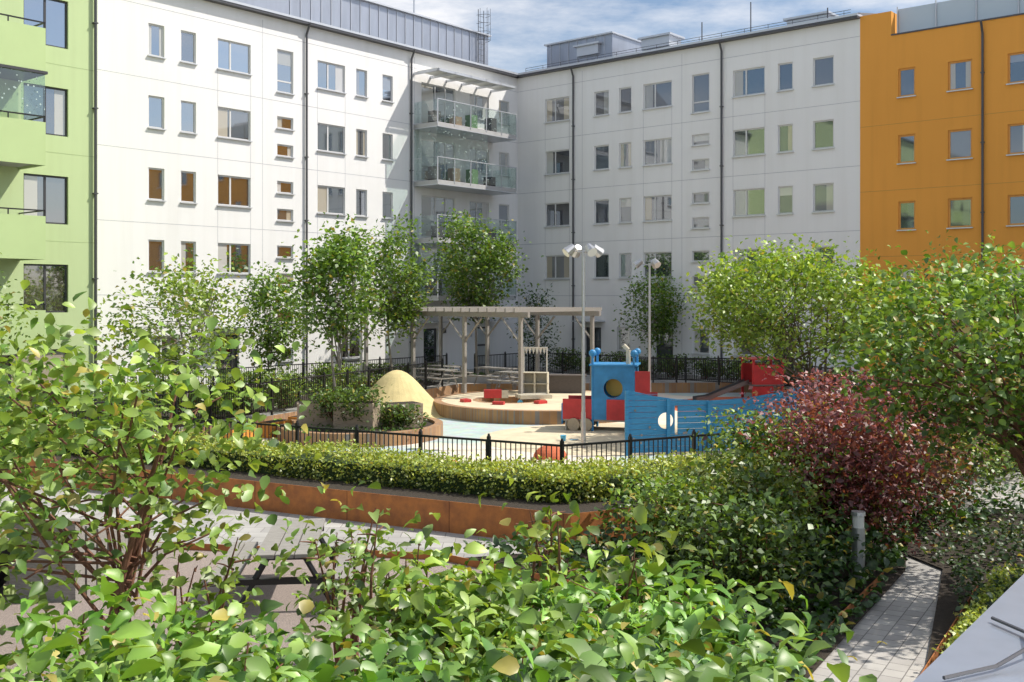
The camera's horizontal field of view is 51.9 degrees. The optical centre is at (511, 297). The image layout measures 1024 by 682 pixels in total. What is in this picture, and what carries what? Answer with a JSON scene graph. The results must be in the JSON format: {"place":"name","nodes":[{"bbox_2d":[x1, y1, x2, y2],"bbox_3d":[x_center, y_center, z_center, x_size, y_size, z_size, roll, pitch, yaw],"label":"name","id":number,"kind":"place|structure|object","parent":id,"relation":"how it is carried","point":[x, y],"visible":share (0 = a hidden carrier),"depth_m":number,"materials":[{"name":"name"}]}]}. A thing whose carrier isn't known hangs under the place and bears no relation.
{"place":"outdoors","nodes":[
{"label":"outdoors","id":0,"kind":"place"},
{"bbox_2d":[0,530,9,587],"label":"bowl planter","id":1,"kind":"object","parent":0,"point":[3,575],"visible":0.17,"depth_m":13.07,"materials":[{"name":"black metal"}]},
{"bbox_2d":[449,370,501,374],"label":"planter grass","id":2,"kind":"structure","parent":0,"point":[475,373],"depth_m":48.02,"materials":[{"name":"green plant"}]},
{"bbox_2d":[0,366,1023,677],"bbox_3d":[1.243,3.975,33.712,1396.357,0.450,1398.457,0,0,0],"label":"ground","id":3,"kind":"structure","parent":0,"point":[920,572],"depth_m":19.33,"materials":[{"name":"concrete"}]},
{"bbox_2d":[0,0,97,411],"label":"green building","id":4,"kind":"structure","parent":3,"relation":"on","point":[48,150],"depth_m":33.52,"materials":[{"name":"green paint"}]},
{"bbox_2d":[0,568,286,681],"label":"shrub","id":5,"kind":"object","parent":3,"relation":"on","point":[39,663],"depth_m":6.81,"materials":[{"name":"green plant"}]},
{"bbox_2d":[0,613,308,681],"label":"shrub","id":6,"kind":"object","parent":3,"relation":"on","point":[22,661],"visible":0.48,"depth_m":5.57,"materials":[{"name":"green plant"}]},
{"bbox_2d":[0,280,335,672],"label":"tree","id":7,"kind":"object","parent":3,"relation":"on","point":[105,423],"depth_m":8.21,"materials":[{"name":"green plant"}]},
{"bbox_2d":[18,619,331,681],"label":"shrub","id":8,"kind":"object","parent":3,"relation":"on","point":[143,649],"visible":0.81,"depth_m":5.32,"materials":[{"name":"green plant"}]},
{"bbox_2d":[83,249,271,426],"bbox_3d":[-9.909,1.166,30.477,5.550,5.196,5.276,0,0,0],"label":"tree","id":9,"kind":"object","parent":3,"relation":"on","point":[204,294],"depth_m":29.90,"materials":[{"name":"green plant"}]},
{"bbox_2d":[0,588,387,681],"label":"shrub","id":10,"kind":"object","parent":3,"relation":"on","point":[266,607],"depth_m":6.40,"materials":[{"name":"green plant"}]},
{"bbox_2d":[30,621,373,681],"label":"shrub","id":11,"kind":"object","parent":3,"relation":"on","point":[260,669],"depth_m":5.19,"materials":[{"name":"green plant"}]},
{"bbox_2d":[190,394,237,417],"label":"shrub","id":12,"kind":"object","parent":3,"relation":"on","point":[218,406],"depth_m":32.16,"materials":[{"name":"green plant"}]},
{"bbox_2d":[199,372,254,392],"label":"shrub","id":13,"kind":"object","parent":3,"relation":"on","point":[230,382],"depth_m":40.35,"materials":[{"name":"green plant"}]},
{"bbox_2d":[218,386,265,412],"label":"shrub","id":14,"kind":"object","parent":3,"relation":"on","point":[246,404],"depth_m":33.40,"materials":[{"name":"green plant"}]},
{"bbox_2d":[255,372,306,410],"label":"shrub","id":15,"kind":"object","parent":3,"relation":"on","point":[277,394],"depth_m":34.60,"materials":[{"name":"green plant"}]},
{"bbox_2d":[252,368,318,403],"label":"shrub","id":16,"kind":"object","parent":3,"relation":"on","point":[283,371],"depth_m":36.62,"materials":[{"name":"green plant"}]},
{"bbox_2d":[71,601,516,681],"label":"shrub","id":17,"kind":"object","parent":3,"relation":"on","point":[297,645],"depth_m":6.09,"materials":[{"name":"green plant"}]},
{"bbox_2d":[97,0,520,394],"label":"white building","id":18,"kind":"structure","parent":3,"relation":"on","point":[243,135],"depth_m":45.55,"materials":[{"name":"white paint"}]},
{"bbox_2d":[300,378,349,400],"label":"shrub","id":19,"kind":"object","parent":3,"relation":"on","point":[318,386],"depth_m":37.61,"materials":[{"name":"green plant"}]},
{"bbox_2d":[314,361,364,393],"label":"shrub","id":20,"kind":"object","parent":3,"relation":"on","point":[346,368],"depth_m":40.04,"materials":[{"name":"green plant"}]},
{"bbox_2d":[124,614,577,681],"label":"shrub","id":21,"kind":"object","parent":3,"relation":"on","point":[455,668],"depth_m":5.96,"materials":[{"name":"green plant"}]},
{"bbox_2d":[349,204,441,370],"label":"tree","id":22,"kind":"object","parent":3,"relation":"on","point":[403,315],"depth_m":42.10,"materials":[{"name":"green plant"}]},
{"bbox_2d":[384,362,420,373],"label":"shrub","id":23,"kind":"object","parent":3,"relation":"on","point":[399,364],"depth_m":49.32,"materials":[{"name":"green plant"}]},
{"bbox_2d":[162,623,671,681],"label":"shrub","id":24,"kind":"object","parent":3,"relation":"on","point":[507,665],"visible":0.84,"depth_m":4.88,"materials":[{"name":"green plant"}]},
{"bbox_2d":[222,347,631,441],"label":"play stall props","id":25,"kind":"object","parent":3,"relation":"on","point":[539,385],"visible":0.5,"depth_m":40.59,"materials":[{"name":"white wood"}]},
{"bbox_2d":[299,386,358,421],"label":"planter plant","id":26,"kind":"object","parent":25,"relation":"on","point":[328,397],"depth_m":31.01,"materials":[{"name":"green plant"}]},
{"bbox_2d":[277,371,612,447],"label":"playground kerbs","id":27,"kind":"structure","parent":3,"relation":"on","point":[479,407],"depth_m":34.70,"materials":[{"name":"concrete"}]},
{"bbox_2d":[273,212,400,392],"bbox_3d":[-5.411,0.634,32.472,3.950,6.552,3.893,0,0,0],"label":"tree","id":28,"kind":"object","parent":27,"relation":"on","point":[339,259],"depth_m":32.09,"materials":[{"name":"green plant"}]},
{"bbox_2d":[285,413,431,431],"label":"planter grass","id":29,"kind":"structure","parent":27,"relation":"on","point":[393,428],"depth_m":30.65,"materials":[{"name":"green plant"}]},
{"bbox_2d":[328,383,391,422],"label":"planter plant","id":30,"kind":"object","parent":27,"relation":"on","point":[360,397],"depth_m":30.80,"materials":[{"name":"green plant"}]},
{"bbox_2d":[380,400,391,422],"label":"planter plant","id":31,"kind":"object","parent":27,"relation":"on","point":[381,406],"depth_m":32.70,"materials":[{"name":"green plant"}]},
{"bbox_2d":[377,402,426,427],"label":"planter plant","id":32,"kind":"object","parent":27,"relation":"on","point":[400,418],"depth_m":31.26,"materials":[{"name":"green plant"}]},
{"bbox_2d":[427,202,542,373],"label":"tree","id":33,"kind":"object","parent":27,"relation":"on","point":[501,257],"depth_m":47.46,"materials":[{"name":"green plant"}]},
{"bbox_2d":[286,541,631,681],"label":"shrub","id":34,"kind":"object","parent":3,"relation":"on","point":[502,591],"depth_m":8.07,"materials":[{"name":"green plant"}]},
{"bbox_2d":[254,583,674,681],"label":"shrub","id":35,"kind":"object","parent":3,"relation":"on","point":[606,639],"depth_m":6.33,"materials":[{"name":"green plant"}]},
{"bbox_2d":[54,350,889,467],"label":"fences","id":36,"kind":"object","parent":3,"relation":"on","point":[488,440],"visible":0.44,"depth_m":34.23,"materials":[{"name":"black metal"}]},
{"bbox_2d":[363,306,601,393],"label":"pergola","id":37,"kind":"object","parent":3,"relation":"on","point":[486,312],"visible":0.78,"depth_m":42.94,"materials":[{"name":"grey wood"}]},
{"bbox_2d":[0,378,1023,681],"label":"ground beds","id":38,"kind":"object","parent":3,"relation":"on","point":[910,626],"visible":0.3,"depth_m":14.53,"materials":[{"name":"grey concrete"}]},
{"bbox_2d":[0,253,62,397],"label":"tree","id":39,"kind":"object","parent":38,"relation":"on","point":[10,358],"depth_m":27.94,"materials":[{"name":"green plant"}]},
{"bbox_2d":[0,329,100,594],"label":"tree","id":40,"kind":"object","parent":38,"relation":"on","point":[27,458],"depth_m":11.14,"materials":[{"name":"green plant"}]},
{"bbox_2d":[51,392,110,421],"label":"shrub","id":41,"kind":"object","parent":38,"relation":"on","point":[77,408],"depth_m":27.82,"materials":[{"name":"green plant"}]},
{"bbox_2d":[9,519,164,600],"bbox_3d":[-5.583,3.250,13.998,0.900,1.000,2.200,0,0,10],"label":"lounger","id":42,"kind":"object","parent":38,"relation":"on","point":[71,594],"visible":0.21,"depth_m":12.94,"materials":[{"name":"grey wood"}]},
{"bbox_2d":[92,389,156,415],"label":"shrub","id":43,"kind":"object","parent":38,"relation":"on","point":[121,401],"visible":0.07,"depth_m":29.09,"materials":[{"name":"green plant"}]},
{"bbox_2d":[101,382,151,392],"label":"shrub","id":44,"kind":"object","parent":38,"relation":"on","point":[139,386],"depth_m":38.19,"materials":[{"name":"green plant"}]},
{"bbox_2d":[145,385,212,420],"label":"shrub","id":45,"kind":"object","parent":38,"relation":"on","point":[180,400],"depth_m":31.15,"materials":[{"name":"green plant"}]},
{"bbox_2d":[146,537,286,661],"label":"shrub","id":46,"kind":"object","parent":38,"relation":"on","point":[218,582],"depth_m":9.39,"materials":[{"name":"green plant"}]},
{"bbox_2d":[237,370,278,388],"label":"shrub","id":47,"kind":"object","parent":38,"relation":"on","point":[243,374],"depth_m":42.07,"materials":[{"name":"green plant"}]},
{"bbox_2d":[103,370,428,418],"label":"hedge","id":48,"kind":"object","parent":38,"relation":"on","point":[270,393],"visible":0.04,"depth_m":39.71,"materials":[{"name":"green plant"}]},
{"bbox_2d":[223,255,320,391],"bbox_3d":[-8.311,1.117,37.410,3.960,5.276,3.982,0,0,0],"label":"tree","id":49,"kind":"object","parent":38,"relation":"on","point":[260,303],"depth_m":37.02,"materials":[{"name":"green plant"}]},
{"bbox_2d":[206,518,364,610],"bbox_3d":[-2.750,3.375,13.200,1.800,0.780,2.000,0,0,-6],"label":"picnic table","id":50,"kind":"object","parent":38,"relation":"on","point":[277,534],"visible":0.58,"depth_m":12.81,"materials":[{"name":"grey wood"}]},
{"bbox_2d":[263,372,309,385],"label":"shrub","id":51,"kind":"object","parent":38,"relation":"on","point":[293,376],"visible":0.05,"depth_m":43.48,"materials":[{"name":"green plant"}]},
{"bbox_2d":[304,361,338,383],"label":"shrub","id":52,"kind":"object","parent":38,"relation":"on","point":[327,364],"depth_m":45.03,"materials":[{"name":"green plant"}]},
{"bbox_2d":[254,477,418,671],"bbox_3d":[-1.706,2.792,10.358,1.520,1.938,1.619,0,0,0],"label":"shrub","id":53,"kind":"object","parent":38,"relation":"on","point":[321,548],"depth_m":10.34,"materials":[{"name":"green plant"}]},
{"bbox_2d":[347,260,375,378],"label":"trunk","id":54,"kind":"object","parent":38,"relation":"on","point":[360,367],"visible":0.15,"depth_m":42.45,"materials":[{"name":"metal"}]},
{"bbox_2d":[349,372,382,390],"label":"shrub","id":55,"kind":"object","parent":38,"relation":"on","point":[365,380],"depth_m":40.91,"materials":[{"name":"green plant"}]},
{"bbox_2d":[354,362,396,376],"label":"shrub","id":56,"kind":"object","parent":38,"relation":"on","point":[370,365],"depth_m":47.76,"materials":[{"name":"green plant"}]},
{"bbox_2d":[337,508,475,654],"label":"shrub","id":57,"kind":"object","parent":38,"relation":"on","point":[425,532],"depth_m":8.94,"materials":[{"name":"green plant"}]},
{"bbox_2d":[0,420,821,503],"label":"hedge","id":58,"kind":"object","parent":38,"relation":"on","point":[563,473],"depth_m":18.18,"materials":[{"name":"green plant"}]},
{"bbox_2d":[474,475,623,608],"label":"shrub","id":59,"kind":"object","parent":38,"relation":"on","point":[538,531],"depth_m":10.01,"materials":[{"name":"green plant"}]},
{"bbox_2d":[437,556,752,681],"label":"shrub","id":60,"kind":"object","parent":38,"relation":"on","point":[609,619],"depth_m":8.38,"materials":[{"name":"green plant"}]},
{"bbox_2d":[549,505,710,621],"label":"shrub","id":61,"kind":"object","parent":38,"relation":"on","point":[656,566],"depth_m":9.34,"materials":[{"name":"green plant"}]},
{"bbox_2d":[451,530,910,681],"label":"perennials","id":62,"kind":"object","parent":38,"relation":"on","point":[820,602],"visible":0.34,"depth_m":13.25,"materials":[{"name":"green plant"}]},
{"bbox_2d":[529,547,876,681],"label":"shrub","id":63,"kind":"object","parent":38,"relation":"on","point":[786,620],"depth_m":9.12,"materials":[{"name":"green plant"}]},
{"bbox_2d":[647,440,882,576],"bbox_3d":[3.273,2.875,13.986,2.985,1.774,3.102,0,0,0],"label":"shrub","id":64,"kind":"object","parent":38,"relation":"on","point":[769,479],"depth_m":13.87,"materials":[{"name":"green plant"}]},
{"bbox_2d":[592,472,1023,578],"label":"perennials","id":65,"kind":"object","parent":38,"relation":"on","point":[846,536],"visible":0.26,"depth_m":15.65,"materials":[{"name":"green plant"}]},
{"bbox_2d":[851,510,865,579],"bbox_3d":[4.569,3.285,13.870,0.185,0.930,0.190,0,0,0],"label":"bollard light","id":66,"kind":"object","parent":38,"relation":"on","point":[858,527],"visible":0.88,"depth_m":13.80,"materials":[{"name":"metal"}]},
{"bbox_2d":[814,365,1014,483],"bbox_3d":[7.673,2.540,19.825,4.348,2.452,4.228,0,0,0],"label":"shrub","id":67,"kind":"object","parent":38,"relation":"on","point":[938,408],"depth_m":19.40,"materials":[{"name":"green plant"}]},
{"bbox_2d":[879,491,1023,630],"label":"groundcover","id":68,"kind":"object","parent":38,"relation":"on","point":[976,532],"visible":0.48,"depth_m":15.21,"materials":[{"name":"green plant"}]},
{"bbox_2d":[925,428,1023,515],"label":"shrub","id":69,"kind":"object","parent":38,"relation":"on","point":[974,453],"depth_m":18.87,"materials":[{"name":"green plant"}]},
{"bbox_2d":[960,427,1022,479],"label":"shrub","id":70,"kind":"object","parent":38,"relation":"on","point":[1004,462],"depth_m":21.62,"materials":[{"name":"green plant"}]},
{"bbox_2d":[506,283,564,368],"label":"tree","id":71,"kind":"object","parent":3,"relation":"on","point":[533,316],"depth_m":52.93,"materials":[{"name":"green plant"}]},
{"bbox_2d":[543,347,589,370],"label":"shrub","id":72,"kind":"object","parent":3,"relation":"on","point":[570,357],"depth_m":53.48,"materials":[{"name":"green plant"}]},
{"bbox_2d":[362,370,807,461],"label":"playground surfaces","id":73,"kind":"object","parent":3,"relation":"on","point":[404,387],"visible":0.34,"depth_m":32.69,"materials":[{"name":"beige rubber"}]},
{"bbox_2d":[562,243,603,447],"bbox_3d":[1.996,1.352,29.400,1.010,5.696,1.010,0,0,22],"label":"lamp","id":74,"kind":"object","parent":73,"relation":"on","point":[573,250],"visible":1,"depth_m":29.36,"materials":[{"name":"metal"}]},
{"bbox_2d":[561,344,657,430],"bbox_3d":[3.127,2.826,33.573,2.940,2.747,1.399,0,0,12],"label":"playground playhouse","id":75,"kind":"object","parent":73,"relation":"on","point":[611,382],"visible":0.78,"depth_m":33.04,"materials":[{"name":"blue wood"}]},
{"bbox_2d":[693,357,800,399],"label":"playground slide","id":76,"kind":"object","parent":73,"relation":"on","point":[752,374],"depth_m":41.41,"materials":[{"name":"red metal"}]},
{"bbox_2d":[567,356,603,372],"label":"shrub","id":77,"kind":"object","parent":3,"relation":"on","point":[580,362],"depth_m":52.22,"materials":[{"name":"green plant"}]},
{"bbox_2d":[600,351,645,361],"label":"shrub","id":78,"kind":"object","parent":3,"relation":"on","point":[617,356],"depth_m":51.60,"materials":[{"name":"green plant"}]},
{"bbox_2d":[621,359,660,374],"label":"shrub","id":79,"kind":"object","parent":3,"relation":"on","point":[643,366],"depth_m":49.67,"materials":[{"name":"green plant"}]},
{"bbox_2d":[438,631,847,681],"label":"shrub","id":80,"kind":"object","parent":3,"relation":"on","point":[587,654],"visible":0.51,"depth_m":5.86,"materials":[{"name":"green plant"}]},
{"bbox_2d":[633,258,660,391],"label":"lamp","id":81,"kind":"object","parent":3,"relation":"on","point":[655,263],"visible":0.91,"depth_m":40.46,"materials":[{"name":"metal"}]},
{"bbox_2d":[611,262,693,353],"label":"tree","id":82,"kind":"object","parent":3,"relation":"on","point":[662,293],"depth_m":50.05,"materials":[{"name":"green plant"}]},
{"bbox_2d":[640,353,695,376],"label":"shrub","id":83,"kind":"object","parent":3,"relation":"on","point":[681,370],"depth_m":49.22,"materials":[{"name":"green plant"}]},
{"bbox_2d":[483,602,853,681],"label":"shrub","id":84,"kind":"object","parent":3,"relation":"on","point":[693,644],"visible":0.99,"depth_m":5.15,"materials":[{"name":"green plant"}]},
{"bbox_2d":[515,13,862,383],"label":"white building","id":85,"kind":"structure","parent":3,"relation":"on","point":[682,160],"depth_m":51.09,"materials":[{"name":"white paint"}]},
{"bbox_2d":[589,464,803,563],"bbox_3d":[2.633,3.132,14.861,3.067,1.274,2.964,0,0,0],"label":"shrub","id":86,"kind":"object","parent":3,"relation":"on","point":[661,500],"depth_m":14.92,"materials":[{"name":"green plant"}]},
{"bbox_2d":[688,356,728,378],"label":"shrub","id":87,"kind":"object","parent":3,"relation":"on","point":[699,365],"depth_m":48.32,"materials":[{"name":"green plant"}]},
{"bbox_2d":[625,386,805,455],"bbox_3d":[5.627,3.322,28.525,5.390,1.755,0.326,0,0,-14],"label":"ship","id":88,"kind":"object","parent":3,"relation":"on","point":[642,415],"depth_m":28.24,"materials":[{"name":"blue wood"}]},
{"bbox_2d":[546,613,885,681],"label":"shrub","id":89,"kind":"object","parent":3,"relation":"on","point":[691,621],"visible":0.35,"depth_m":6.62,"materials":[{"name":"green plant"}]},
{"bbox_2d":[706,359,755,380],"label":"shrub","id":90,"kind":"object","parent":3,"relation":"on","point":[727,368],"depth_m":47.24,"materials":[{"name":"green plant"}]},
{"bbox_2d":[730,362,748,379],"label":"shrub","id":91,"kind":"object","parent":3,"relation":"on","point":[734,371],"visible":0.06,"depth_m":45.51,"materials":[{"name":"green plant"}]},
{"bbox_2d":[619,481,859,615],"bbox_3d":[2.792,3.037,12.395,3.048,1.463,3.183,0,0,0],"label":"shrub","id":92,"kind":"object","parent":3,"relation":"on","point":[726,550],"depth_m":12.25,"materials":[{"name":"green plant"}]},
{"bbox_2d":[668,405,840,492],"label":"shrub","id":93,"kind":"object","parent":3,"relation":"on","point":[755,438],"depth_m":16.80,"materials":[{"name":"green plant"}]},
{"bbox_2d":[784,367,805,384],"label":"shrub","id":94,"kind":"object","parent":3,"relation":"on","point":[790,379],"visible":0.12,"depth_m":44.51,"materials":[{"name":"green plant"}]},
{"bbox_2d":[677,233,936,400],"bbox_3d":[8.568,1.156,30.896,7.339,6.132,6.442,0,0,0],"label":"tree","id":95,"kind":"object","parent":3,"relation":"on","point":[827,297],"depth_m":30.17,"materials":[{"name":"green plant"}]},
{"bbox_2d":[816,366,859,385],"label":"shrub","id":96,"kind":"object","parent":3,"relation":"on","point":[840,374],"depth_m":44.13,"materials":[{"name":"green plant"}]},
{"bbox_2d":[703,391,982,554],"bbox_3d":[4.883,2.601,15.627,3.890,2.335,4.039,0,0,0],"label":"shrub","id":97,"kind":"object","parent":3,"relation":"on","point":[859,438],"depth_m":15.36,"materials":[{"name":"plant"}]},
{"bbox_2d":[747,366,957,482],"bbox_3d":[6.274,2.535,19.117,3.978,2.464,3.974,0,0,0],"label":"shrub","id":98,"kind":"object","parent":3,"relation":"on","point":[827,382],"depth_m":18.96,"materials":[{"name":"red plant"}]},
{"bbox_2d":[740,432,977,542],"bbox_3d":[5.003,2.979,16.400,3.956,1.578,3.629,0,0,0],"label":"shrub","id":99,"kind":"object","parent":3,"relation":"on","point":[847,451],"depth_m":15.75,"materials":[{"name":"green plant"}]},
{"bbox_2d":[821,416,997,534],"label":"shrub","id":100,"kind":"object","parent":3,"relation":"on","point":[943,472],"depth_m":16.82,"materials":[{"name":"green plant"}]},
{"bbox_2d":[820,230,1023,509],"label":"tree","id":101,"kind":"object","parent":3,"relation":"on","point":[1003,325],"depth_m":13.07,"materials":[{"name":"green plant"}]},
{"bbox_2d":[860,0,1023,391],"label":"orange building","id":102,"kind":"structure","parent":3,"relation":"on","point":[941,118],"depth_m":43.29,"materials":[{"name":"orange paint"}]},
{"bbox_2d":[877,230,1023,435],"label":"tree","id":103,"kind":"object","parent":3,"relation":"on","point":[952,274],"depth_m":26.37,"materials":[{"name":"green plant"}]},
{"bbox_2d":[892,230,1023,386],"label":"tree","id":104,"kind":"object","parent":3,"relation":"on","point":[960,261],"depth_m":32.59,"materials":[{"name":"green plant"}]},
{"bbox_2d":[234,0,875,70],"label":"building roofs","id":105,"kind":"structure","parent":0,"point":[383,21],"depth_m":53.80,"materials":[{"name":"grey metal"}]},
{"bbox_2d":[372,0,948,72],"label":"sky","id":106,"kind":"structure","parent":0,"point":[520,29],"materials":[{"name":"blue"}]},
{"bbox_2d":[913,574,1023,681],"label":"table","id":107,"kind":"object","parent":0,"point":[987,645],"visible":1,"depth_m":1.34,"materials":[{"name":"metal"}]},
{"bbox_2d":[931,563,1023,653],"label":"hedge","id":108,"kind":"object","parent":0,"point":[973,615],"depth_m":11.94,"materials":[{"name":"green plant"}]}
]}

